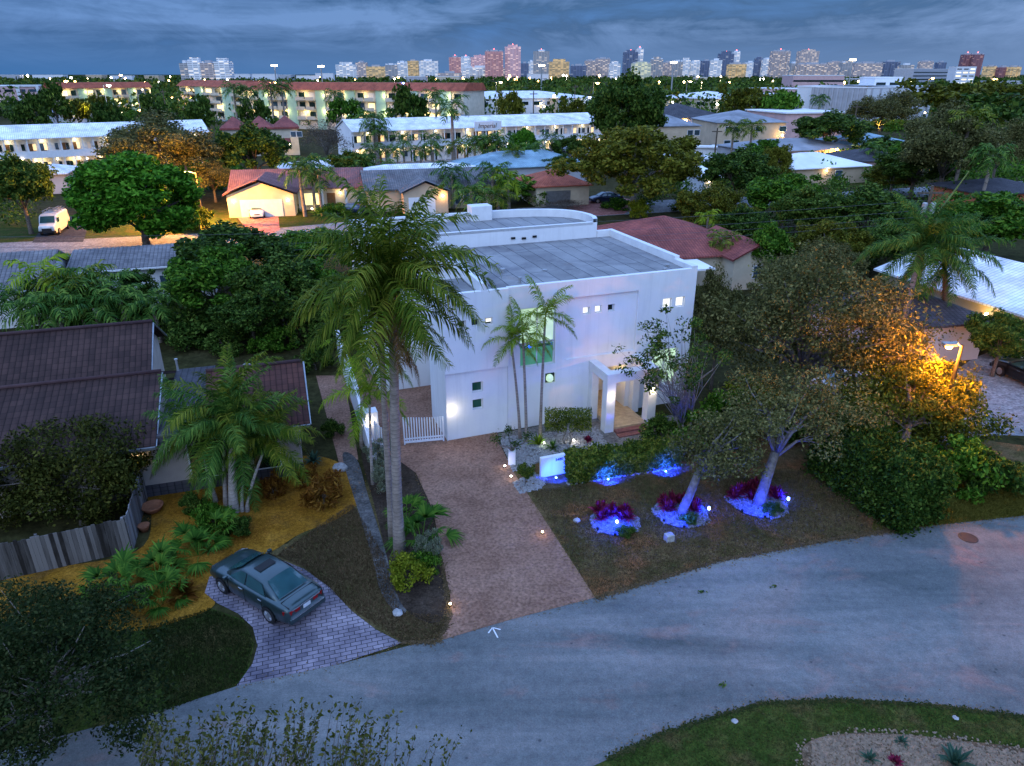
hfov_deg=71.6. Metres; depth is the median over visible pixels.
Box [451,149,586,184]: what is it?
teal roof house
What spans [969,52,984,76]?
tower
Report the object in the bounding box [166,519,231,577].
fan palm
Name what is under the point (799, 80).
office block
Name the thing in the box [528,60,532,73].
tower
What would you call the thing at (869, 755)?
spiky plant
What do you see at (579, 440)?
gravel
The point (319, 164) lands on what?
palm tree
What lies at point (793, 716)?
lawn
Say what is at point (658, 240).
power line
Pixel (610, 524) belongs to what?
flower bed
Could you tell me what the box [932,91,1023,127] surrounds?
tree
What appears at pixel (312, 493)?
croton shrub
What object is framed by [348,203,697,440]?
white house
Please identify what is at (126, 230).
lawn
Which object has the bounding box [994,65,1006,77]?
tower
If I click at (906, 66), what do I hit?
tower
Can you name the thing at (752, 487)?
red plant
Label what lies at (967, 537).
manhole cover
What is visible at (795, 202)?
tree
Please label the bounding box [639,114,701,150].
apartment house
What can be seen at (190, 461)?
window
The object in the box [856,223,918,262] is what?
tree
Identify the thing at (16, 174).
tree
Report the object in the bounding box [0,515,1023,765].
road
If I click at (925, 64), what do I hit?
tower
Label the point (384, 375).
palm tree
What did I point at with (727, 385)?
shrub
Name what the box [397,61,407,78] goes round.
tower
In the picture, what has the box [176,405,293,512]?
palm tree
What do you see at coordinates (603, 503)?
red plant
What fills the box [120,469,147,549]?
timber fence
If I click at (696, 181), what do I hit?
pale roof house
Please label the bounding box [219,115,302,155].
town house
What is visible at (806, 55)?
tower
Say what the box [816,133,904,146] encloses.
yellow eave house
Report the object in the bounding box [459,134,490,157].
palm tree
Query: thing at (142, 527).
plant pot
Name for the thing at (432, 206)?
garage door
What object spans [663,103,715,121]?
dark hall
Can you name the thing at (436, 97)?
palm tree
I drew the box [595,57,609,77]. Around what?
tower
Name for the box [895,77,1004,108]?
tree
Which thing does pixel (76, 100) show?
tree
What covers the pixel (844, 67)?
tower
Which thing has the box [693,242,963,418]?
tree
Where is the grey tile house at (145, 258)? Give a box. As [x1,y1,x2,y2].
[0,243,217,328]
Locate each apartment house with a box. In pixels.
[0,85,41,101]
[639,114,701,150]
[691,110,788,144]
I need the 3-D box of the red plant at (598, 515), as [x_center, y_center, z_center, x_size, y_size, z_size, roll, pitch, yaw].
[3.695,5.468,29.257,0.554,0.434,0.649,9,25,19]
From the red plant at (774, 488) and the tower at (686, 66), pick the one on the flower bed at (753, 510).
the red plant at (774, 488)
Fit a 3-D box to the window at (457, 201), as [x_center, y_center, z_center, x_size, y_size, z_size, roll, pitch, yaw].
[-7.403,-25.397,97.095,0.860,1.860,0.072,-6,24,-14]
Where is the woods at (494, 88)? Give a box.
[0,76,1018,112]
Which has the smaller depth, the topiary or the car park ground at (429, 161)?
the topiary
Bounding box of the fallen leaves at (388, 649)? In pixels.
[235,598,585,689]
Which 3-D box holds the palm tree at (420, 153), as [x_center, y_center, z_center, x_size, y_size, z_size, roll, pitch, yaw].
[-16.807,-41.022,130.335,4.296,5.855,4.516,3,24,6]
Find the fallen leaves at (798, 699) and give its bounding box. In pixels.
[603,681,1021,751]
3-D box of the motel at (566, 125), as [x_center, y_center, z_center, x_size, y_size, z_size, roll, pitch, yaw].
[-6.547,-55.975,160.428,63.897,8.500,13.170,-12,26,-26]
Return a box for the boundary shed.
[695,145,717,155]
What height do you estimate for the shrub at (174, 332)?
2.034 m
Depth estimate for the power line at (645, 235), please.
59.67 m
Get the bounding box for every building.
[0,75,23,79]
[32,75,67,78]
[86,75,106,78]
[109,75,134,80]
[144,75,164,81]
[235,74,251,78]
[252,74,278,80]
[278,75,294,79]
[296,75,322,79]
[315,73,334,80]
[406,76,427,81]
[436,76,462,80]
[527,74,548,80]
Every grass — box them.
[913,484,1023,527]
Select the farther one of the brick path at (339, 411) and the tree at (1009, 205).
the tree at (1009, 205)
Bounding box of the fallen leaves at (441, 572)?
[415,475,460,646]
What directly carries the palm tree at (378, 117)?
on the ground at (192, 357)
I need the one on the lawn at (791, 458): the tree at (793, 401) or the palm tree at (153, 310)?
the tree at (793, 401)
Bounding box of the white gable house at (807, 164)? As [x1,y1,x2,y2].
[771,152,873,184]
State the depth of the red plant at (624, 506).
29.60 m
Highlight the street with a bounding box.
[0,181,1022,253]
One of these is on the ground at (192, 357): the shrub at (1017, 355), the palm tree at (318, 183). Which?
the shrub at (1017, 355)
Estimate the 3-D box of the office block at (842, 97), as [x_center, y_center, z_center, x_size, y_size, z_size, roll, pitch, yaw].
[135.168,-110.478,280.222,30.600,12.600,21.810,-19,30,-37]
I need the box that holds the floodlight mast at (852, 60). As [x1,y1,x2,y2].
[848,59,855,84]
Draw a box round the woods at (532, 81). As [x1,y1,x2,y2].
[0,74,1023,89]
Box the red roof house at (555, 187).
[516,169,592,206]
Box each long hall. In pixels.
[484,91,591,114]
[665,91,751,112]
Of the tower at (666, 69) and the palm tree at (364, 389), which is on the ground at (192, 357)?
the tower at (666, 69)
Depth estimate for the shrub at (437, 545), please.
26.63 m
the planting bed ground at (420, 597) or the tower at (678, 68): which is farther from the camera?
the tower at (678, 68)
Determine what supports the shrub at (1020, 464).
on the lawn at (962, 484)
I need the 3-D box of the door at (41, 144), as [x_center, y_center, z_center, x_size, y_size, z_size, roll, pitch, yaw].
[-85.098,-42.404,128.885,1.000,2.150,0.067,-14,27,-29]
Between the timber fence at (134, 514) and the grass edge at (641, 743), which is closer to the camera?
the grass edge at (641, 743)
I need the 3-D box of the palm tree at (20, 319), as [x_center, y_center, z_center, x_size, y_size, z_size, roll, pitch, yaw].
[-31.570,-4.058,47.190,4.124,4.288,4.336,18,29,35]
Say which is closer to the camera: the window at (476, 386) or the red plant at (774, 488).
the red plant at (774, 488)
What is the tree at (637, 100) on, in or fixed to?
on the ground at (192, 357)
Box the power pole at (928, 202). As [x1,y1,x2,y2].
[918,185,943,228]
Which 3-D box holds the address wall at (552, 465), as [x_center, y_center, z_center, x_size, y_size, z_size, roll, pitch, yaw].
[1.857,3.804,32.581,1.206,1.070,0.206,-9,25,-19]
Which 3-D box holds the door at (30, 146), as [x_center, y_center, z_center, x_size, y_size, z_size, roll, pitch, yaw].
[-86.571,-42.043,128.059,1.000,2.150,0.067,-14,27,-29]
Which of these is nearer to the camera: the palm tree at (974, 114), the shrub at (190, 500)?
the shrub at (190, 500)
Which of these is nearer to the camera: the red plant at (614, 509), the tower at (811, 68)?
the red plant at (614, 509)
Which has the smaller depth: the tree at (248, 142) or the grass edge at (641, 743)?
the grass edge at (641, 743)
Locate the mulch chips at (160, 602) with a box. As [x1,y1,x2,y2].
[0,587,200,627]
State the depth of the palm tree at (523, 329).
33.61 m
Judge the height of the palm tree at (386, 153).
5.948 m
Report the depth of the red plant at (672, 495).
30.53 m
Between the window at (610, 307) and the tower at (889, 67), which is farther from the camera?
the tower at (889, 67)
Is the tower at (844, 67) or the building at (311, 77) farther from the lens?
the tower at (844, 67)
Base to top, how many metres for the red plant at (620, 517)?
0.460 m
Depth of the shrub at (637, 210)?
89.28 m
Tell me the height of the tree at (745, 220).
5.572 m
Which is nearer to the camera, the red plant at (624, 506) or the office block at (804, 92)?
the red plant at (624, 506)
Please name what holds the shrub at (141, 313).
on the ground at (192, 357)
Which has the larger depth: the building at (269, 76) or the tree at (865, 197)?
the building at (269, 76)
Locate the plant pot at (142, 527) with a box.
[137,521,149,532]
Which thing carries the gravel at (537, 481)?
on the lawn at (791, 458)
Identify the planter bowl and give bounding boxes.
[141,499,163,513]
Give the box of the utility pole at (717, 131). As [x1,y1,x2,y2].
[712,128,721,153]
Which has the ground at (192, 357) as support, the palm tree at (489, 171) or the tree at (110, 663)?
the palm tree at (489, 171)
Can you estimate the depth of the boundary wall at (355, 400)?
35.20 m
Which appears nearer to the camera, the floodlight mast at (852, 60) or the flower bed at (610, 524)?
the flower bed at (610, 524)
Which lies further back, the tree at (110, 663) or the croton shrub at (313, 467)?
the croton shrub at (313, 467)
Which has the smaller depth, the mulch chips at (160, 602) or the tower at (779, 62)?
the mulch chips at (160, 602)
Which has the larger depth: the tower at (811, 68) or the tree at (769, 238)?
the tower at (811, 68)
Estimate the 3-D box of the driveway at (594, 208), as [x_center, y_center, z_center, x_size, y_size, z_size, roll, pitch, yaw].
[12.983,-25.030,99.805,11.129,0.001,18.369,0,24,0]
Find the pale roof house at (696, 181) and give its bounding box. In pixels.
[681,166,723,192]
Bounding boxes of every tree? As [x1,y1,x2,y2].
[0,149,59,233]
[0,279,52,329]
[0,291,73,330]
[0,412,157,532]
[0,571,149,681]
[0,581,191,765]
[3,251,83,327]
[7,92,54,124]
[15,283,101,329]
[18,274,88,325]
[28,259,121,324]
[35,79,76,123]
[47,275,124,323]
[56,279,129,326]
[59,263,145,320]
[60,96,90,122]
[60,149,204,244]
[71,92,118,122]
[85,100,130,122]
[85,282,155,323]
[90,106,224,189]
[117,268,158,303]
[122,280,185,342]
[133,92,177,120]
[135,695,471,765]
[142,373,241,501]
[152,357,308,512]
[158,311,224,338]
[160,342,296,505]
[161,243,253,309]
[169,219,298,264]
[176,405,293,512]
[177,93,222,127]
[190,156,232,202]
[206,293,296,347]
[210,119,291,168]
[220,378,325,511]
[221,81,244,118]
[221,250,329,337]
[233,84,259,104]
[235,97,278,123]
[257,81,281,120]
[268,80,294,115]
[274,155,321,216]
[279,226,350,268]
[282,257,353,308]
[285,169,502,558]
[289,213,469,541]
[290,153,329,210]
[296,163,338,216]
[301,119,353,156]
[305,301,350,341]
[317,308,412,448]
[318,356,409,484]
[323,88,344,124]
[325,97,368,123]
[325,148,378,167]
[336,154,371,167]
[354,109,391,164]
[357,140,382,158]
[360,122,391,164]
[373,143,394,163]
[375,158,396,164]
[386,83,430,117]
[387,143,408,163]
[390,131,417,163]
[408,143,431,162]
[417,130,444,162]
[419,143,443,162]
[421,87,447,116]
[428,160,474,208]
[432,94,470,160]
[441,136,467,159]
[449,181,497,212]
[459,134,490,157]
[469,161,511,203]
[470,133,496,154]
[477,138,508,153]
[479,184,518,209]
[482,304,541,438]
[484,129,516,151]
[489,167,531,208]
[490,297,552,442]
[494,85,522,114]
[498,176,546,195]
[500,144,524,157]
[505,274,576,439]
[507,127,538,150]
[519,139,548,152]
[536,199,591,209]
[538,130,566,151]
[542,153,576,168]
[545,124,703,210]
[548,133,588,156]
[556,95,588,112]
[585,66,668,174]
[612,303,733,440]
[662,406,769,514]
[674,179,761,228]
[690,261,751,389]
[693,209,722,228]
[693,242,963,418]
[695,143,780,203]
[706,228,741,257]
[712,362,894,506]
[714,204,780,237]
[717,81,765,112]
[718,118,748,152]
[719,87,739,102]
[737,117,766,143]
[745,172,823,228]
[746,221,796,261]
[746,242,855,300]
[747,139,793,164]
[758,88,803,109]
[763,144,794,178]
[768,184,838,228]
[788,235,870,276]
[789,218,873,259]
[791,108,876,142]
[807,336,1022,451]
[809,93,831,109]
[816,181,922,231]
[844,87,929,134]
[849,135,902,151]
[850,190,985,375]
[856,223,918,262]
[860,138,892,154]
[861,164,924,191]
[872,148,965,197]
[882,206,1015,306]
[888,141,903,154]
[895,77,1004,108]
[896,96,1009,181]
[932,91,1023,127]
[937,190,1023,252]
[945,105,997,180]
[954,79,1023,127]
[964,307,1023,376]
[965,142,1019,190]
[991,116,1023,177]
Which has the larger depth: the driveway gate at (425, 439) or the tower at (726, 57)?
the tower at (726, 57)
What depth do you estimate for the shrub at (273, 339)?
46.75 m
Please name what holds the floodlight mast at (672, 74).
on the ground at (192, 357)
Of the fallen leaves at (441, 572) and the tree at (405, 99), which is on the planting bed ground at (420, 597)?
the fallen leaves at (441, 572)
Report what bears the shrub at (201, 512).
on the mulch ground at (69, 573)
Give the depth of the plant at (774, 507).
29.85 m
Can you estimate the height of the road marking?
0.005 m
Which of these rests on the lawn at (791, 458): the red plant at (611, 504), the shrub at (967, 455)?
the shrub at (967, 455)
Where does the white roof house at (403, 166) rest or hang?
on the ground at (192, 357)
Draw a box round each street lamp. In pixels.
[185,171,204,222]
[935,341,963,444]
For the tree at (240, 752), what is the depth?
12.17 m
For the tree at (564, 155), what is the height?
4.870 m
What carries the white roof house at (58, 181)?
on the ground at (192, 357)
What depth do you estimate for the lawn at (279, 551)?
26.51 m
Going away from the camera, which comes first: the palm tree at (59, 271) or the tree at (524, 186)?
the palm tree at (59, 271)
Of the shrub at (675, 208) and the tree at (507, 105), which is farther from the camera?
the tree at (507, 105)
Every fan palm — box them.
[76,542,152,604]
[76,573,126,609]
[114,534,189,601]
[134,563,193,621]
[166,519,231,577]
[186,505,239,550]
[382,493,426,531]
[383,500,466,564]
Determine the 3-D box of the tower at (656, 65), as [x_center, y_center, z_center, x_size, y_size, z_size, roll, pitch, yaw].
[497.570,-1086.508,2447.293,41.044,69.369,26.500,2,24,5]
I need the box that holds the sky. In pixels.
[0,0,1023,74]
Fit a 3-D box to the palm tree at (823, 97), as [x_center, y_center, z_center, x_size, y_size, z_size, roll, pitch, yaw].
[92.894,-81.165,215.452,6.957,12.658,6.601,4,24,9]
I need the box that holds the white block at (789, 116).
[745,108,845,137]
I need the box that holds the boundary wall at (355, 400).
[336,330,378,467]
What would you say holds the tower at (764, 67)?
on the ground at (192, 357)
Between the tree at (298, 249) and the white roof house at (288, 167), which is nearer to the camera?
the tree at (298, 249)
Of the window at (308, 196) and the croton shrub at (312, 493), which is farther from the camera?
the window at (308, 196)
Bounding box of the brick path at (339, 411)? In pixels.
[316,376,357,462]
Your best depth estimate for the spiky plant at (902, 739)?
19.58 m
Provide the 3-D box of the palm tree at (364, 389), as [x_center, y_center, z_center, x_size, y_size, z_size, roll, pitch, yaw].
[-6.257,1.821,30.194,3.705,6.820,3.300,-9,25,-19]
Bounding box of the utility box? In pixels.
[663,532,674,542]
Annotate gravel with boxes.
[500,427,607,471]
[513,473,547,493]
[565,464,678,484]
[795,727,1023,765]
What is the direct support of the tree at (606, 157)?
on the ground at (192, 357)
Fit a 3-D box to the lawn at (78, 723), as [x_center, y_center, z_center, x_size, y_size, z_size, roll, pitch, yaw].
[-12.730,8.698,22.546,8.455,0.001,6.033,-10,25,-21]
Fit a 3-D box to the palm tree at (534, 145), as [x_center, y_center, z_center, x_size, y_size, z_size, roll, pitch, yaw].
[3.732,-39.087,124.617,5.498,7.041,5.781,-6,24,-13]
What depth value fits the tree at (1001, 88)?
225.19 m
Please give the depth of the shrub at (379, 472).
31.09 m
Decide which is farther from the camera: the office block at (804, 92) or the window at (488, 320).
the office block at (804, 92)
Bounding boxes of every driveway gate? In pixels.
[373,421,383,449]
[402,416,443,444]
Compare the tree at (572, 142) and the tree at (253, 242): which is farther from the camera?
the tree at (572, 142)
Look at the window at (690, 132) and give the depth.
161.09 m
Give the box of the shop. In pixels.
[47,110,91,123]
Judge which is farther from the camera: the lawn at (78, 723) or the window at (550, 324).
the window at (550, 324)
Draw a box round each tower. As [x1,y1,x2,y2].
[179,60,188,79]
[187,57,203,79]
[200,60,215,79]
[213,58,234,79]
[335,62,357,78]
[355,61,367,77]
[366,65,385,78]
[385,63,397,79]
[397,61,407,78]
[407,59,418,75]
[419,59,437,78]
[438,71,461,75]
[449,56,460,72]
[461,55,470,72]
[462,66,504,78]
[470,55,484,66]
[485,50,502,79]
[505,44,520,79]
[521,61,528,76]
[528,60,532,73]
[533,49,549,73]
[549,59,568,78]
[570,64,586,76]
[585,59,595,77]
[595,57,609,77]
[608,61,620,78]
[622,50,637,75]
[631,61,650,78]
[636,47,643,60]
[650,57,662,77]
[662,61,671,76]
[671,60,682,76]
[682,58,690,76]
[689,60,700,76]
[699,59,709,76]
[708,58,722,76]
[718,51,733,75]
[726,62,746,78]
[732,50,740,61]
[745,61,753,78]
[752,57,763,75]
[759,58,768,78]
[767,49,790,77]
[787,61,797,74]
[794,62,827,74]
[796,49,819,63]
[826,61,841,74]
[837,60,853,76]
[851,61,882,77]
[881,60,900,76]
[897,63,914,68]
[917,60,933,68]
[934,61,946,68]
[958,52,973,66]
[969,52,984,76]
[981,65,996,78]
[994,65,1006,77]
[1005,65,1021,77]
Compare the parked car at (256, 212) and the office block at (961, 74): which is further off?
the office block at (961, 74)
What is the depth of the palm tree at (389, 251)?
22.24 m
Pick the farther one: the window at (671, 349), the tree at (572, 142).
the tree at (572, 142)
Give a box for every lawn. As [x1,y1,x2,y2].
[0,211,39,242]
[0,608,253,750]
[85,210,238,238]
[270,482,448,643]
[278,211,375,227]
[514,422,1023,595]
[595,700,1023,765]
[841,179,903,187]
[872,476,1023,531]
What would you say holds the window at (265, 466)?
in the bungalow at (114, 369)
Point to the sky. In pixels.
(38, 37)
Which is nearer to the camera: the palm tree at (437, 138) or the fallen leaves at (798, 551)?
the fallen leaves at (798, 551)
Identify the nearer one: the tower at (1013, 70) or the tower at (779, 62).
the tower at (1013, 70)
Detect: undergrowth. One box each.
[0,105,932,118]
[0,168,1023,349]
[56,109,1023,189]
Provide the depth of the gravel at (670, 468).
32.81 m
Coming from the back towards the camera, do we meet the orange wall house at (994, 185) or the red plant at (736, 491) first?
the orange wall house at (994, 185)
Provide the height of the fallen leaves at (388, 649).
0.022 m
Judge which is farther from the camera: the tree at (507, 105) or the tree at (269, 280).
the tree at (507, 105)
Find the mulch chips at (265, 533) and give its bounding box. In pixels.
[139,468,375,593]
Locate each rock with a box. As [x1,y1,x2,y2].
[332,462,347,471]
[393,608,402,616]
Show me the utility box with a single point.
(669, 537)
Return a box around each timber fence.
[0,515,133,580]
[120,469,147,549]
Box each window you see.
[160,275,169,287]
[185,440,227,478]
[251,434,281,469]
[290,131,296,136]
[296,131,302,136]
[304,192,318,204]
[454,190,460,203]
[472,381,481,391]
[472,399,481,408]
[485,317,491,324]
[520,305,554,343]
[520,340,553,366]
[534,101,541,104]
[545,372,553,381]
[583,307,588,313]
[595,305,600,311]
[608,304,612,310]
[652,348,676,382]
[662,298,670,307]
[675,296,683,305]
[687,130,692,135]
[694,130,699,135]
[751,265,762,278]
[779,126,786,131]
[835,170,842,179]
[876,82,885,84]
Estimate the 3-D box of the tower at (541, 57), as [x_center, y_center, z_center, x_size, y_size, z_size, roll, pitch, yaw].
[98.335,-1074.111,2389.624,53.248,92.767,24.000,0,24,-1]
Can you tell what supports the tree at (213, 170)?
on the ground at (192, 357)
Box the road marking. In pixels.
[488,627,499,637]
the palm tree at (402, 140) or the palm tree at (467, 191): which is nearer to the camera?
the palm tree at (467, 191)
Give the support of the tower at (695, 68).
on the ground at (192, 357)
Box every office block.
[760,87,797,92]
[781,75,844,87]
[797,85,929,120]
[809,85,877,120]
[893,69,947,82]
[946,67,976,82]
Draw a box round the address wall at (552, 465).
[539,452,564,476]
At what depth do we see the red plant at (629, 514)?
29.24 m
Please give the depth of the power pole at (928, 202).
60.65 m
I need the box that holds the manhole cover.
[958,532,978,542]
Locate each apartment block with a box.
[43,82,151,113]
[176,80,270,119]
[240,82,485,129]
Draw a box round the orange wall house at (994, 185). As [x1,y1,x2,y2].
[927,178,1023,206]
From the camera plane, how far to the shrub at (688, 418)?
34.40 m
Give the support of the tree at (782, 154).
on the ground at (192, 357)
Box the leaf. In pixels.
[938,171,968,212]
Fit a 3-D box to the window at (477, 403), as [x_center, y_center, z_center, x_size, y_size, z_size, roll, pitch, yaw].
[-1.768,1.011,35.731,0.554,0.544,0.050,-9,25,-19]
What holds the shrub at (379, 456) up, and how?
on the planting bed ground at (420, 597)
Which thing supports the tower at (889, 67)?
on the ground at (192, 357)
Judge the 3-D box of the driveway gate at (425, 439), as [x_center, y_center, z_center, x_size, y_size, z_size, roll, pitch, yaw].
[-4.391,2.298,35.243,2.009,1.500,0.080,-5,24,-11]
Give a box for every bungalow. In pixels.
[0,319,310,517]
[360,166,496,214]
[597,215,782,290]
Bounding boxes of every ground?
[0,75,1023,765]
[0,456,355,630]
[336,153,587,163]
[361,445,447,622]
[498,415,677,466]
[802,733,1023,765]
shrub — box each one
[64,301,120,326]
[118,303,169,321]
[123,107,138,117]
[164,319,207,351]
[178,490,208,514]
[187,500,235,533]
[191,206,214,230]
[203,325,249,357]
[219,515,251,537]
[245,323,299,352]
[258,468,288,500]
[292,339,334,374]
[293,462,318,489]
[297,468,344,511]
[313,202,355,217]
[320,417,345,437]
[361,437,390,468]
[371,462,385,493]
[388,550,435,592]
[410,549,442,574]
[412,527,443,555]
[517,462,535,483]
[600,197,629,210]
[628,198,652,218]
[638,410,679,442]
[666,408,725,453]
[667,203,699,213]
[699,387,762,447]
[723,374,778,429]
[775,394,840,443]
[866,118,894,129]
[868,402,917,442]
[882,119,907,129]
[916,433,1010,504]
[953,447,1023,496]
[979,316,1023,358]
[990,460,1023,482]
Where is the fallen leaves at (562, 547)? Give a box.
[529,496,598,603]
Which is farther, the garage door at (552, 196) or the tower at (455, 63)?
the tower at (455, 63)
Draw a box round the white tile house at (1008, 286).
[873,249,1023,356]
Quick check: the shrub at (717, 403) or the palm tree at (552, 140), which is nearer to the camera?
the shrub at (717, 403)
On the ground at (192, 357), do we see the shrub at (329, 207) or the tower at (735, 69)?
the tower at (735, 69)
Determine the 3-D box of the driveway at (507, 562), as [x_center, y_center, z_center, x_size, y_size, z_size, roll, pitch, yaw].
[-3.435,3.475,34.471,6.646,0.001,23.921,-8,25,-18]
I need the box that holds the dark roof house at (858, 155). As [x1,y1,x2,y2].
[824,148,887,167]
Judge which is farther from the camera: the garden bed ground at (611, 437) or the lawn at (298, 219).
the lawn at (298, 219)
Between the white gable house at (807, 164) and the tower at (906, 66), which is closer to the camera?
the white gable house at (807, 164)
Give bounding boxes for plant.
[163,576,201,603]
[199,542,217,554]
[303,450,320,463]
[527,431,548,444]
[543,438,558,451]
[583,434,592,442]
[588,499,605,512]
[594,506,608,519]
[594,511,607,521]
[595,499,608,510]
[606,501,619,515]
[610,506,619,515]
[613,523,636,538]
[616,509,628,520]
[619,501,631,514]
[620,508,636,522]
[656,494,668,503]
[657,497,669,509]
[661,501,674,511]
[664,499,676,510]
[668,489,677,502]
[674,494,682,502]
[676,511,698,524]
[689,500,701,512]
[724,488,742,500]
[725,485,745,495]
[730,482,746,494]
[738,482,749,493]
[744,489,755,500]
[745,481,754,491]
[749,476,759,490]
[749,482,756,492]
[761,501,784,516]
[768,484,785,497]
[769,488,783,499]
[860,748,881,763]
[887,752,903,765]
[892,735,909,749]
[936,741,975,765]
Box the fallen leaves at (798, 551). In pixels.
[593,512,1023,605]
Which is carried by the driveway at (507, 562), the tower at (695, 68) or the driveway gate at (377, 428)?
the driveway gate at (377, 428)
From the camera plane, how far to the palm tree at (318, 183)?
89.54 m
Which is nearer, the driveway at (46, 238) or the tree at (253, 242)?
the tree at (253, 242)
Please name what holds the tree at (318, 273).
on the ground at (192, 357)
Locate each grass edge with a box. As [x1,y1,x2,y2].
[398,559,453,646]
[595,528,898,599]
[604,694,1023,761]
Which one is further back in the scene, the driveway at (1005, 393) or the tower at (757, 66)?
the tower at (757, 66)
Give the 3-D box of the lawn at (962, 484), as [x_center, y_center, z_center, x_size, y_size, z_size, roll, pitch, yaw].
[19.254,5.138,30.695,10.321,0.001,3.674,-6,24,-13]
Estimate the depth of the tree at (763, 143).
118.31 m
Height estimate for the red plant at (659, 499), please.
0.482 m
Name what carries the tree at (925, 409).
on the lawn at (791, 458)
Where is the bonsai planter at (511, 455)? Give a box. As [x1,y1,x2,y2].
[487,423,536,464]
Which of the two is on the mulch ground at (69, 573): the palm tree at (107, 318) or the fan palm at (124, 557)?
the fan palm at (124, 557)
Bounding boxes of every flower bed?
[589,512,640,535]
[651,502,710,528]
[724,490,789,519]
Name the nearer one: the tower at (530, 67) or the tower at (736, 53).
the tower at (736, 53)
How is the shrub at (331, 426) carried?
on the ground at (192, 357)
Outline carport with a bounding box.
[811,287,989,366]
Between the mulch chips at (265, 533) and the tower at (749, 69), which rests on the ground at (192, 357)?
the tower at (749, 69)
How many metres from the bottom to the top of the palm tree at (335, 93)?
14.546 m
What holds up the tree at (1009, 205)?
on the ground at (192, 357)
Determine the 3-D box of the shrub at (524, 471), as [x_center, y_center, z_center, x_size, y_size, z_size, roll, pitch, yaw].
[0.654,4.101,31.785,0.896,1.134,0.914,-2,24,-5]
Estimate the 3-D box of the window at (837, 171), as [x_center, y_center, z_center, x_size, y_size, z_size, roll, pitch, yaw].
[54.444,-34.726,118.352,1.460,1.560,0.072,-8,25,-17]
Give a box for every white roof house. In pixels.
[48,164,77,193]
[276,159,334,168]
[362,162,475,191]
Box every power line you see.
[0,210,920,247]
[49,200,925,236]
[97,217,912,253]
[105,223,907,259]
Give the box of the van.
[37,207,69,234]
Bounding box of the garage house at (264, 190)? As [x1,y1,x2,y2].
[222,167,364,217]
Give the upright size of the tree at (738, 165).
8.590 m
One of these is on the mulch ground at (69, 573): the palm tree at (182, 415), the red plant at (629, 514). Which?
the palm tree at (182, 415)
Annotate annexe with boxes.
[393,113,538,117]
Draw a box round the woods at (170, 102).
[0,78,1023,116]
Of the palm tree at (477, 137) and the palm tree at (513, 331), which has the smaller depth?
the palm tree at (513, 331)
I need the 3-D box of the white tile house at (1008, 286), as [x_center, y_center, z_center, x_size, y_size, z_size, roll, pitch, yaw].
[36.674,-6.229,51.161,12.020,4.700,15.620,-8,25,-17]
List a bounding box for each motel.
[0,119,208,168]
[335,112,605,162]
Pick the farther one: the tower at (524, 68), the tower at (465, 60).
the tower at (465, 60)
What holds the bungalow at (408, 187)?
on the ground at (192, 357)
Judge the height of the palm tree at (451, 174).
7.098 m
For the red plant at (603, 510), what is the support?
on the flower bed at (610, 524)
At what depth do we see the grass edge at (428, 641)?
23.82 m
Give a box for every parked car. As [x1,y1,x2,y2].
[210,548,325,624]
[248,208,264,217]
[333,202,365,215]
[589,191,623,202]
[807,368,882,399]
[989,358,1023,382]
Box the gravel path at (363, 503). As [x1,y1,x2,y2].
[342,452,405,612]
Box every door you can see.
[16,144,24,151]
[28,144,35,150]
[39,143,46,150]
[62,142,68,149]
[239,199,283,216]
[327,193,335,204]
[408,197,435,214]
[546,190,570,205]
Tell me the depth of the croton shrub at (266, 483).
30.87 m
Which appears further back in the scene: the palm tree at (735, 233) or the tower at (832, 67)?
the tower at (832, 67)
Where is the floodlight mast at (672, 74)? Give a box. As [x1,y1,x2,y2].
[670,62,676,89]
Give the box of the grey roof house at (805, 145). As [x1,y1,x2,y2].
[717,138,854,154]
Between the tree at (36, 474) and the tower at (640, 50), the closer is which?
the tree at (36, 474)
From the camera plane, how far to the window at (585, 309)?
36.10 m
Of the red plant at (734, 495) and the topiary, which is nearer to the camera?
the red plant at (734, 495)
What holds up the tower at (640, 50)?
on the ground at (192, 357)
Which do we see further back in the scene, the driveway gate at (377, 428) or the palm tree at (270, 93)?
the palm tree at (270, 93)
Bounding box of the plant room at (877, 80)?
[859,77,902,84]
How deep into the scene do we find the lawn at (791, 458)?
29.61 m
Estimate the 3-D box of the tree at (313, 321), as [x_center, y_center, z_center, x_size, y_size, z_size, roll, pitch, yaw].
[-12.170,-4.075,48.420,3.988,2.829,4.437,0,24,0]
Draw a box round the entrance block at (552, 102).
[549,95,558,112]
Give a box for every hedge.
[561,433,685,485]
[800,398,960,541]
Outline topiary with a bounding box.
[543,406,591,444]
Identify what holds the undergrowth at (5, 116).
on the ground at (192, 357)
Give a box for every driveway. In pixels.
[32,216,85,242]
[205,561,399,684]
[237,216,279,236]
[340,373,594,638]
[567,198,629,215]
[939,353,1023,444]
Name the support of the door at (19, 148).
in the motel at (67, 143)
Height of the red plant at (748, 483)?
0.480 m
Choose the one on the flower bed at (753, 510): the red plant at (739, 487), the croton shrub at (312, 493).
the red plant at (739, 487)
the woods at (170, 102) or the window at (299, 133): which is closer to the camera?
the window at (299, 133)
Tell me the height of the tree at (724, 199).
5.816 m
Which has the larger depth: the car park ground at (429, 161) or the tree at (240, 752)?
the car park ground at (429, 161)

